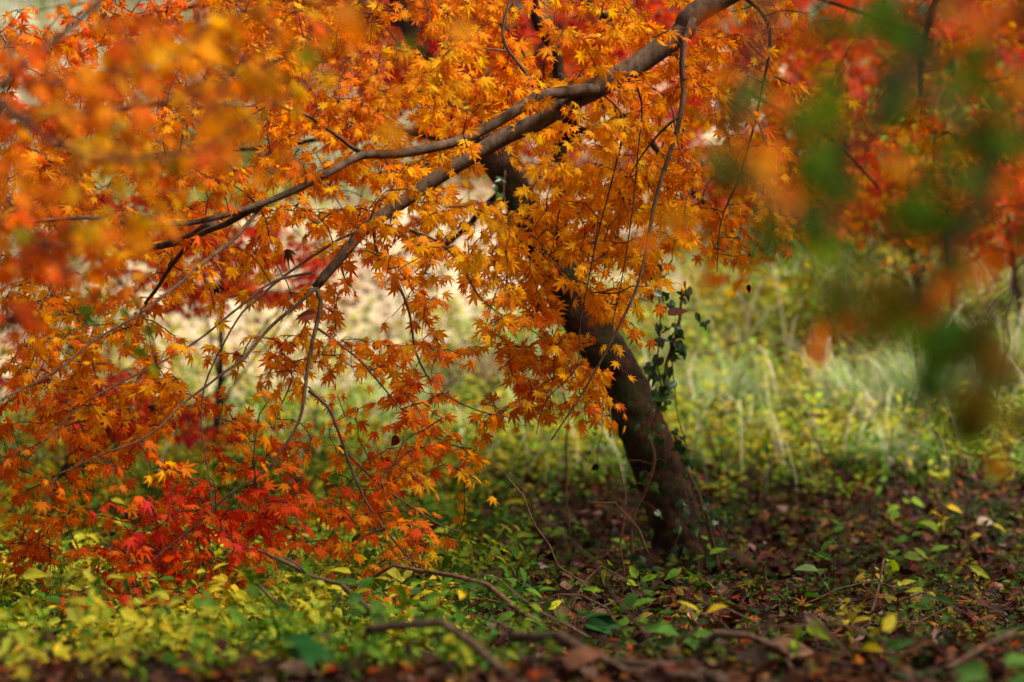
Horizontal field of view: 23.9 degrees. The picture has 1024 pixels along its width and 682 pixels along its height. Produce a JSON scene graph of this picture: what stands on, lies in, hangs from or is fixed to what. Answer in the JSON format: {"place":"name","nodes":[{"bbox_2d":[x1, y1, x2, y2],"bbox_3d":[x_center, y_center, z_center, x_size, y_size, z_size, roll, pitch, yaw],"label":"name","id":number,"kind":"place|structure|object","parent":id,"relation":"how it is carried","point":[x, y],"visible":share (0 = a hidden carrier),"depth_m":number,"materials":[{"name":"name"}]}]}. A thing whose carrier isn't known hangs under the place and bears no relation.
{"place":"outdoors","nodes":[
{"label":"outdoors","id":0,"kind":"place"},
{"bbox_2d":[0,48,867,406],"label":"path","id":1,"kind":"structure","parent":0,"point":[360,294],"depth_m":10.60,"materials":[{"name":"beige"}]},
{"bbox_2d":[0,133,724,387],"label":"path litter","id":2,"kind":"object","parent":1,"relation":"on","point":[361,276],"visible":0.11,"depth_m":10.54,"materials":[{"name":"beige plant"}]},
{"bbox_2d":[0,0,1023,681],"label":"ground","id":3,"kind":"structure","parent":0,"point":[830,492],"depth_m":7.61,"materials":[{"name":"plant"}]},
{"bbox_2d":[0,258,156,392],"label":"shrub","id":4,"kind":"object","parent":3,"relation":"on","point":[122,312],"visible":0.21,"depth_m":9.00,"materials":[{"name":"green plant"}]},
{"bbox_2d":[0,0,158,72],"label":"grass tussock","id":5,"kind":"object","parent":3,"relation":"on","point":[49,9],"depth_m":15.80,"materials":[{"name":"plant"}]},
{"bbox_2d":[0,23,179,178],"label":"grass tussock","id":6,"kind":"object","parent":3,"relation":"on","point":[20,96],"depth_m":12.80,"materials":[{"name":"plant"}]},
{"bbox_2d":[0,112,196,294],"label":"grass tussock","id":7,"kind":"object","parent":3,"relation":"on","point":[41,226],"depth_m":10.81,"materials":[{"name":"plant"}]},
{"bbox_2d":[0,0,216,108],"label":"grass tussock","id":8,"kind":"object","parent":3,"relation":"on","point":[85,43],"depth_m":13.96,"materials":[{"name":"plant"}]},
{"bbox_2d":[0,345,263,515],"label":"maple tree","id":9,"kind":"object","parent":3,"relation":"on","point":[190,433],"visible":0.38,"depth_m":6.91,"materials":[{"name":"orange plant"}]},
{"bbox_2d":[0,0,279,52],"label":"broadleaf tree","id":10,"kind":"object","parent":3,"relation":"on","point":[129,8],"visible":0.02,"depth_m":16.90,"materials":[{"name":"orange plant"}]},
{"bbox_2d":[23,2,256,158],"bbox_3d":[-2.039,-1.389,13.395,2.311,1.018,1.911,0,0,0],"label":"grass tussock","id":11,"kind":"object","parent":3,"relation":"on","point":[151,146],"depth_m":13.23,"materials":[{"name":"plant"}]},
{"bbox_2d":[109,0,261,103],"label":"grass tussock","id":12,"kind":"object","parent":3,"relation":"on","point":[191,17],"depth_m":15.24,"materials":[{"name":"plant"}]},
{"bbox_2d":[0,0,481,378],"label":"maple tree","id":13,"kind":"object","parent":3,"relation":"on","point":[119,62],"visible":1,"depth_m":2.85,"materials":[{"name":"orange plant"}]},
{"bbox_2d":[110,188,392,470],"bbox_3d":[-0.991,-0.023,7.919,0.904,1.013,0.953,0,0,29],"label":"maple tree","id":14,"kind":"object","parent":3,"relation":"on","point":[271,296],"visible":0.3,"depth_m":7.92,"materials":[{"name":"orange plant"}]},
{"bbox_2d":[228,584,317,646],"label":"stick","id":15,"kind":"object","parent":3,"relation":"on","point":[266,593],"visible":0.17,"depth_m":4.34,"materials":[{"name":"brown wood"}]},
{"bbox_2d":[240,632,338,681],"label":"young plant","id":16,"kind":"object","parent":3,"relation":"on","point":[306,649],"visible":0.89,"depth_m":3.46,"materials":[{"name":"green plant"}]},
{"bbox_2d":[258,549,376,619],"bbox_3d":[-0.363,0.459,4.442,0.248,0.144,0.038,0,0,23],"label":"stick","id":17,"kind":"object","parent":3,"relation":"on","point":[343,586],"visible":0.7,"depth_m":4.45,"materials":[{"name":"brown wood"}]},
{"bbox_2d":[200,31,531,210],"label":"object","id":18,"kind":"object","parent":3,"relation":"on","point":[338,154],"depth_m":12.43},
{"bbox_2d":[362,664,395,681],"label":"fallen leaf","id":19,"kind":"object","parent":3,"relation":"on","point":[388,671],"visible":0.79,"depth_m":3.29,"materials":[{"name":"plant"}]},
{"bbox_2d":[144,0,624,154],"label":"maple tree","id":20,"kind":"object","parent":3,"relation":"on","point":[349,94],"depth_m":13.98,"materials":[{"name":"orange plant"}]},
{"bbox_2d":[319,360,468,444],"bbox_3d":[-0.355,0.223,8.599,0.705,0.325,0.600,0,0,0],"label":"grass tussock","id":21,"kind":"object","parent":3,"relation":"on","point":[389,410],"depth_m":8.54,"materials":[{"name":"plant"}]},
{"bbox_2d":[0,0,827,632],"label":"maple tree","id":22,"kind":"object","parent":3,"relation":"on","point":[506,82],"visible":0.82,"depth_m":4.95,"materials":[{"name":"orange plant"}]},
{"bbox_2d":[148,405,158,415],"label":"dry leaf","id":23,"kind":"object","parent":22,"relation":"attached to","point":[152,408],"visible":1,"depth_m":4.75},
{"bbox_2d":[213,283,224,293],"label":"dry leaf","id":24,"kind":"object","parent":22,"relation":"attached to","point":[218,287],"visible":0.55,"depth_m":4.91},
{"bbox_2d":[283,249,296,269],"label":"dry leaf","id":25,"kind":"object","parent":22,"relation":"hanging from","point":[288,253],"visible":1,"depth_m":4.86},
{"bbox_2d":[297,309,316,319],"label":"dry leaf","id":26,"kind":"object","parent":22,"relation":"attached to","point":[308,314],"visible":1,"depth_m":4.86,"materials":[{"name":"plant"}]},
{"bbox_2d":[391,435,399,445],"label":"dry leaf","id":27,"kind":"object","parent":22,"relation":"attached to","point":[395,440],"visible":1,"depth_m":4.85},
{"bbox_2d":[557,112,588,152],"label":"dry leaf","id":28,"kind":"object","parent":22,"relation":"hanging from","point":[580,131],"visible":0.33,"depth_m":5.50,"materials":[{"name":"plant"}]},
{"bbox_2d":[643,261,709,452],"bbox_3d":[0.389,0.032,5.752,0.157,0.469,0.084,0,0,-14],"label":"hanging vine","id":29,"kind":"object","parent":22,"relation":"hanging from","point":[660,396],"visible":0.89,"depth_m":5.75,"materials":[{"name":"green plant"}]},
{"bbox_2d":[668,307,688,315],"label":"dry leaf","id":30,"kind":"object","parent":29,"relation":"attached to","point":[674,311],"visible":1,"depth_m":5.68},
{"bbox_2d":[364,619,526,681],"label":"stick","id":31,"kind":"object","parent":3,"relation":"on","point":[476,647],"visible":0.89,"depth_m":3.39,"materials":[{"name":"brown wood"}]},
{"bbox_2d":[410,584,482,597],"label":"stick","id":32,"kind":"object","parent":3,"relation":"on","point":[450,584],"visible":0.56,"depth_m":4.83,"materials":[{"name":"brown wood"}]},
{"bbox_2d":[349,557,545,630],"bbox_3d":[-0.100,0.511,4.609,0.536,0.183,0.089,0,0,30],"label":"stick","id":33,"kind":"object","parent":3,"relation":"on","point":[496,592],"visible":0.66,"depth_m":4.63,"materials":[{"name":"wood"}]},
{"bbox_2d":[418,321,537,400],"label":"grass tussock","id":34,"kind":"object","parent":3,"relation":"on","point":[491,376],"depth_m":9.14,"materials":[{"name":"plant"}]},
{"bbox_2d":[462,611,515,629],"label":"stick","id":35,"kind":"object","parent":3,"relation":"on","point":[491,619],"visible":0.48,"depth_m":4.26,"materials":[{"name":"brown wood"}]},
{"bbox_2d":[491,568,502,584],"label":"fallen leaf","id":36,"kind":"object","parent":3,"relation":"on","point":[499,572],"visible":0.36,"depth_m":5.80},
{"bbox_2d":[220,0,797,173],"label":"maple tree","id":37,"kind":"object","parent":3,"relation":"on","point":[521,20],"visible":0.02,"depth_m":12.96,"materials":[{"name":"orange plant"}]},
{"bbox_2d":[481,584,536,611],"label":"young plant","id":38,"kind":"object","parent":3,"relation":"on","point":[520,587],"visible":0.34,"depth_m":5.07,"materials":[{"name":"green plant"}]},
{"bbox_2d":[0,27,1023,504],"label":"meadow plants","id":39,"kind":"object","parent":3,"relation":"on","point":[716,423],"visible":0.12,"depth_m":9.02,"materials":[{"name":"green plant"}]},
{"bbox_2d":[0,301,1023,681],"bbox_3d":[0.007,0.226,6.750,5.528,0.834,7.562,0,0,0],"label":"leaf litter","id":40,"kind":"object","parent":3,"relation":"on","point":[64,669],"visible":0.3,"depth_m":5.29,"materials":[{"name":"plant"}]},
{"bbox_2d":[905,592,922,604],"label":"fallen leaf","id":41,"kind":"object","parent":40,"relation":"on","point":[916,597],"visible":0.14,"depth_m":5.27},
{"bbox_2d":[0,397,1023,681],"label":"ground cover","id":42,"kind":"object","parent":3,"relation":"on","point":[196,629],"visible":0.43,"depth_m":5.02,"materials":[{"name":"green plant"}]},
{"bbox_2d":[0,0,1023,576],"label":"maple tree","id":43,"kind":"object","parent":3,"relation":"on","point":[626,392],"visible":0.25,"depth_m":6.37,"materials":[{"name":"orange plant"}]},
{"bbox_2d":[463,170,569,364],"bbox_3d":[-0.005,-0.178,5.867,0.296,0.477,0.087,0,0,0],"label":"climbing ivy","id":44,"kind":"object","parent":43,"relation":"attached to","point":[498,194],"visible":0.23,"depth_m":5.89,"materials":[{"name":"green plant"}]},
{"bbox_2d":[587,401,615,463],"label":"trailing ivy","id":45,"kind":"object","parent":43,"relation":"hanging from","point":[594,434],"visible":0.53,"depth_m":5.94,"materials":[{"name":"green plant"}]},
{"bbox_2d":[591,464,598,470],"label":"dry leaf","id":46,"kind":"object","parent":45,"relation":"attached to","point":[595,467],"visible":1,"depth_m":5.93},
{"bbox_2d":[622,404,737,574],"bbox_3d":[0.411,0.374,5.935,0.289,0.443,0.162,0,0,0],"label":"climbing ivy","id":47,"kind":"object","parent":43,"relation":"attached to","point":[704,506],"visible":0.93,"depth_m":5.92,"materials":[{"name":"green plant"}]},
{"bbox_2d":[917,25,959,139],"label":"hanging branch","id":48,"kind":"object","parent":43,"relation":"hanging from","point":[943,132],"visible":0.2,"depth_m":6.59,"materials":[{"name":"brown plant"}]},
{"bbox_2d":[0,374,1023,673],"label":"broad weeds","id":49,"kind":"object","parent":3,"relation":"on","point":[74,612],"visible":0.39,"depth_m":5.00,"materials":[{"name":"green plant"}]},
{"bbox_2d":[0,0,1023,498],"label":"grass","id":50,"kind":"structure","parent":3,"relation":"on","point":[678,380],"depth_m":8.97,"materials":[{"name":"plant"}]},
{"bbox_2d":[434,573,595,640],"bbox_3d":[0.005,0.471,4.295,0.327,0.110,0.019,0,0,29],"label":"stick","id":51,"kind":"object","parent":3,"relation":"on","point":[545,614],"visible":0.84,"depth_m":4.28,"materials":[{"name":"brown wood"}]},
{"bbox_2d":[47,437,1023,681],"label":"undergrowth","id":52,"kind":"object","parent":3,"relation":"on","point":[522,651],"visible":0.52,"depth_m":5.54,"materials":[{"name":"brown plant"}]},
{"bbox_2d":[529,562,547,577],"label":"fallen leaf","id":53,"kind":"object","parent":3,"relation":"on","point":[542,566],"visible":0.22,"depth_m":6.03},
{"bbox_2d":[503,472,597,596],"bbox_3d":[0.068,0.407,5.089,0.034,0.248,0.281,0,0,-44],"label":"stick","id":54,"kind":"object","parent":3,"relation":"on","point":[527,507],"visible":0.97,"depth_m":5.09,"materials":[{"name":"brown wood"}]},
{"bbox_2d":[562,392,570,531],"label":"stick","id":55,"kind":"object","parent":3,"relation":"on","point":[568,516],"visible":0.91,"depth_m":6.50,"materials":[{"name":"wood"}]},
{"bbox_2d":[511,594,622,633],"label":"stick","id":56,"kind":"object","parent":3,"relation":"on","point":[597,603],"visible":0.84,"depth_m":4.41,"materials":[{"name":"brown wood"}]},
{"bbox_2d":[494,461,658,657],"bbox_3d":[0.103,0.330,3.596,0.321,0.311,0.016,0,0,-39],"label":"stick","id":57,"kind":"object","parent":3,"relation":"on","point":[600,574],"visible":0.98,"depth_m":3.62,"materials":[{"name":"brown wood"}]},
{"bbox_2d":[571,624,588,641],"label":"fallen leaf","id":58,"kind":"object","parent":3,"relation":"on","point":[575,635],"visible":0.39,"depth_m":4.34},
{"bbox_2d":[563,647,609,669],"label":"fallen leaf","id":59,"kind":"object","parent":3,"relation":"on","point":[576,657],"visible":0.9,"depth_m":3.38,"materials":[{"name":"plant"}]},
{"bbox_2d":[566,608,621,635],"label":"young plant","id":60,"kind":"object","parent":3,"relation":"on","point":[595,622],"visible":0.8,"depth_m":4.34,"materials":[{"name":"green plant"}]},
{"bbox_2d":[558,565,648,624],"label":"stick","id":61,"kind":"object","parent":3,"relation":"on","point":[589,577],"visible":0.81,"depth_m":4.59,"materials":[{"name":"brown wood"}]},
{"bbox_2d":[582,594,641,617],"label":"stick","id":62,"kind":"object","parent":3,"relation":"on","point":[604,605],"visible":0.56,"depth_m":4.78,"materials":[{"name":"brown wood"}]},
{"bbox_2d":[589,502,648,554],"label":"stick","id":63,"kind":"object","parent":3,"relation":"on","point":[630,519],"visible":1,"depth_m":5.60,"materials":[{"name":"wood"}]},
{"bbox_2d":[503,630,735,677],"bbox_3d":[0.174,0.468,3.543,0.471,0.064,0.103,0,0,43],"label":"stick","id":64,"kind":"object","parent":3,"relation":"on","point":[565,639],"visible":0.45,"depth_m":3.62,"materials":[{"name":"brown wood"}]},
{"bbox_2d":[618,465,625,577],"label":"stick","id":65,"kind":"object","parent":3,"relation":"on","point":[621,556],"visible":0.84,"depth_m":5.69,"materials":[{"name":"wood"}]},
{"bbox_2d":[644,622,720,652],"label":"young plant","id":66,"kind":"object","parent":3,"relation":"on","point":[663,627],"visible":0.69,"depth_m":3.96,"materials":[{"name":"green plant"}]},
{"bbox_2d":[595,655,773,681],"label":"stick","id":67,"kind":"object","parent":3,"relation":"on","point":[606,660],"visible":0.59,"depth_m":3.40,"materials":[{"name":"brown wood"}]},
{"bbox_2d":[682,596,761,636],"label":"stick","id":68,"kind":"object","parent":3,"relation":"on","point":[745,617],"visible":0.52,"depth_m":4.33,"materials":[{"name":"brown wood"}]},
{"bbox_2d":[664,341,800,420],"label":"grass tussock","id":69,"kind":"object","parent":3,"relation":"on","point":[716,391],"depth_m":8.84,"materials":[{"name":"plant"}]},
{"bbox_2d":[727,366,744,431],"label":"stick","id":70,"kind":"object","parent":3,"relation":"on","point":[736,394],"visible":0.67,"depth_m":8.40,"materials":[{"name":"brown wood"}]},
{"bbox_2d":[655,0,822,9],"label":"broadleaf tree","id":71,"kind":"object","parent":3,"relation":"on","point":[818,6],"depth_m":19.50,"materials":[{"name":"orange plant"}]},
{"bbox_2d":[691,630,792,674],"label":"stick","id":72,"kind":"object","parent":3,"relation":"on","point":[712,637],"visible":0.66,"depth_m":3.84,"materials":[{"name":"brown wood"}]},
{"bbox_2d":[742,543,754,552],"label":"fallen leaf","id":73,"kind":"object","parent":3,"relation":"on","point":[750,545],"visible":0.56,"depth_m":6.37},
{"bbox_2d":[701,196,809,258],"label":"grass tussock","id":74,"kind":"object","parent":3,"relation":"on","point":[773,225],"depth_m":11.42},
{"bbox_2d":[699,613,833,650],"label":"stick","id":75,"kind":"object","parent":3,"relation":"on","point":[819,648],"visible":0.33,"depth_m":4.19,"materials":[{"name":"brown wood"}]},
{"bbox_2d":[738,262,829,328],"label":"shrub","id":76,"kind":"object","parent":3,"relation":"on","point":[810,273],"visible":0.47,"depth_m":10.27,"materials":[{"name":"green plant"}]},
{"bbox_2d":[549,0,1022,268],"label":"maple tree","id":77,"kind":"object","parent":3,"relation":"on","point":[836,56],"visible":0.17,"depth_m":11.13,"materials":[{"name":"orange plant"}]},
{"bbox_2d":[772,637,813,658],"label":"fallen leaf","id":78,"kind":"object","parent":3,"relation":"on","point":[783,642],"visible":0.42,"depth_m":3.86,"materials":[{"name":"plant"}]},
{"bbox_2d":[756,623,831,661],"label":"stick","id":79,"kind":"object","parent":3,"relation":"on","point":[822,642],"visible":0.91,"depth_m":3.47,"materials":[{"name":"brown wood"}]},
{"bbox_2d":[749,613,850,657],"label":"stick","id":80,"kind":"object","parent":3,"relation":"on","point":[827,632],"visible":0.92,"depth_m":3.79,"materials":[{"name":"brown wood"}]},
{"bbox_2d":[717,623,899,661],"bbox_3d":[0.447,0.455,3.645,0.275,0.062,0.026,0,0,8],"label":"stick","id":81,"kind":"object","parent":3,"relation":"on","point":[872,636],"visible":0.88,"depth_m":3.63,"materials":[{"name":"brown wood"}]},
{"bbox_2d":[797,553,819,581],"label":"young plant","id":82,"kind":"object","parent":3,"relation":"on","point":[800,558],"visible":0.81,"depth_m":5.89,"materials":[{"name":"green plant"}]},
{"bbox_2d":[794,564,827,590],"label":"young plant","id":83,"kind":"object","parent":3,"relation":"on","point":[806,567],"visible":0.86,"depth_m":5.59,"materials":[{"name":"green plant"}]},
{"bbox_2d":[815,517,827,526],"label":"fallen leaf","id":84,"kind":"object","parent":3,"relation":"on","point":[824,521],"visible":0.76,"depth_m":6.92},
{"bbox_2d":[633,0,1023,484],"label":"maple tree","id":85,"kind":"object","parent":3,"relation":"on","point":[983,348],"visible":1,"depth_m":1.58,"materials":[{"name":"orange plant"}]},
{"bbox_2d":[771,336,933,434],"bbox_3d":[1.260,0.158,8.810,0.768,0.387,0.708,0,0,0],"label":"grass tussock","id":86,"kind":"object","parent":3,"relation":"on","point":[854,390],"depth_m":8.72,"materials":[{"name":"plant"}]},
{"bbox_2d":[688,0,1023,231],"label":"maple tree","id":87,"kind":"object","parent":3,"relation":"on","point":[951,29],"visible":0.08,"depth_m":11.77,"materials":[{"name":"red plant"}]},
{"bbox_2d":[854,635,863,640],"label":"fallen leaf","id":88,"kind":"object","parent":3,"relation":"on","point":[859,638],"visible":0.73,"depth_m":4.17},
{"bbox_2d":[783,579,960,611],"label":"stick","id":89,"kind":"object","parent":3,"relation":"on","point":[850,586],"visible":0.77,"depth_m":4.89,"materials":[{"name":"brown wood"}]},
{"bbox_2d":[862,558,887,628],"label":"stick","id":90,"kind":"object","parent":3,"relation":"on","point":[874,601],"visible":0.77,"depth_m":4.65,"materials":[{"name":"brown wood"}]},
{"bbox_2d":[855,567,894,595],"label":"young plant","id":91,"kind":"object","parent":3,"relation":"on","point":[860,576],"visible":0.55,"depth_m":5.62,"materials":[{"name":"yellow plant"}]},
{"bbox_2d":[803,606,949,636],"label":"stick","id":92,"kind":"object","parent":3,"relation":"on","point":[868,624],"visible":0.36,"depth_m":4.63,"materials":[{"name":"brown wood"}]},
{"bbox_2d":[823,415,941,475],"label":"grass tussock","id":93,"kind":"object","parent":3,"relation":"on","point":[883,448],"depth_m":7.85,"materials":[{"name":"plant"}]},
{"bbox_2d":[804,209,977,292],"bbox_3d":[1.704,-0.348,10.605,0.816,0.534,0.688,0,0,0],"label":"shrub","id":94,"kind":"object","parent":3,"relation":"on","point":[892,266],"visible":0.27,"depth_m":10.55,"materials":[{"name":"green plant"}]},
{"bbox_2d":[885,550,921,578],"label":"young plant","id":95,"kind":"object","parent":3,"relation":"on","point":[910,555],"visible":0.71,"depth_m":5.93,"materials":[{"name":"green plant"}]},
{"bbox_2d":[886,497,923,519],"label":"young plant","id":96,"kind":"object","parent":3,"relation":"on","point":[916,500],"visible":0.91,"depth_m":7.15,"materials":[{"name":"green plant"}]},
{"bbox_2d":[811,135,1023,361],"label":"maple tree","id":97,"kind":"object","parent":3,"relation":"on","point":[864,209],"visible":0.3,"depth_m":9.53,"materials":[{"name":"red plant"}]},
{"bbox_2d":[830,333,1016,425],"bbox_3d":[1.544,0.133,8.930,0.769,0.407,0.729,0,0,0],"label":"grass tussock","id":98,"kind":"object","parent":3,"relation":"on","point":[910,382],"depth_m":8.84,"materials":[{"name":"plant"}]},
{"bbox_2d":[842,592,1018,637],"bbox_3d":[0.734,0.492,4.320,0.018,0.088,0.400,0,0,-43],"label":"stick","id":99,"kind":"object","parent":3,"relation":"on","point":[879,609],"visible":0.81,"depth_m":4.32,"materials":[{"name":"brown wood"}]},
{"bbox_2d":[930,477,938,524],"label":"stick","id":100,"kind":"object","parent":3,"relation":"on","point":[937,502],"visible":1,"depth_m":6.39,"materials":[{"name":"brown wood"}]},
{"bbox_2d":[855,48,1021,317],"bbox_3d":[1.661,-0.465,9.454,0.627,1.362,0.644,0,0,-43],"label":"tree","id":101,"kind":"object","parent":3,"relation":"on","point":[908,149],"visible":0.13,"depth_m":9.39,"materials":[{"name":"orange plant"}]},
{"bbox_2d":[854,645,1023,654],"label":"stick","id":102,"kind":"object","parent":3,"relation":"on","point":[877,652],"visible":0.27,"depth_m":3.98,"materials":[{"name":"brown wood"}]},
{"bbox_2d":[895,628,1017,675],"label":"stick","id":103,"kind":"object","parent":3,"relation":"on","point":[991,643],"visible":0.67,"depth_m":3.57,"materials":[{"name":"brown wood"}]},
{"bbox_2d":[904,99,1023,359],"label":"maple tree","id":104,"kind":"object","parent":3,"relation":"on","point":[987,237],"visible":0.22,"depth_m":9.77,"materials":[{"name":"red plant"}]},
{"bbox_2d":[908,307,1023,402],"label":"grass tussock","id":105,"kind":"object","parent":3,"relation":"on","point":[1016,361],"depth_m":9.13,"materials":[{"name":"plant"}]},
{"bbox_2d":[977,516,992,525],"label":"fallen leaf","id":106,"kind":"object","parent":3,"relation":"on","point":[981,519],"visible":0.85,"depth_m":6.88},
{"bbox_2d":[969,522,1004,549],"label":"young plant","id":107,"kind":"object","parent":3,"relation":"on","point":[975,535],"visible":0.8,"depth_m":6.58,"materials":[{"name":"yellow plant"}]},
{"bbox_2d":[952,654,1023,681],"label":"young plant","id":108,"kind":"object","parent":3,"relation":"on","point":[974,671],"visible":1,"depth_m":3.11,"materials":[{"name":"green plant"}]},
{"bbox_2d":[1003,306,1009,357],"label":"stick","id":109,"kind":"object","parent":3,"relation":"on","point":[1006,324],"visible":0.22,"depth_m":8.00,"materials":[{"name":"brown wood"}]}
]}

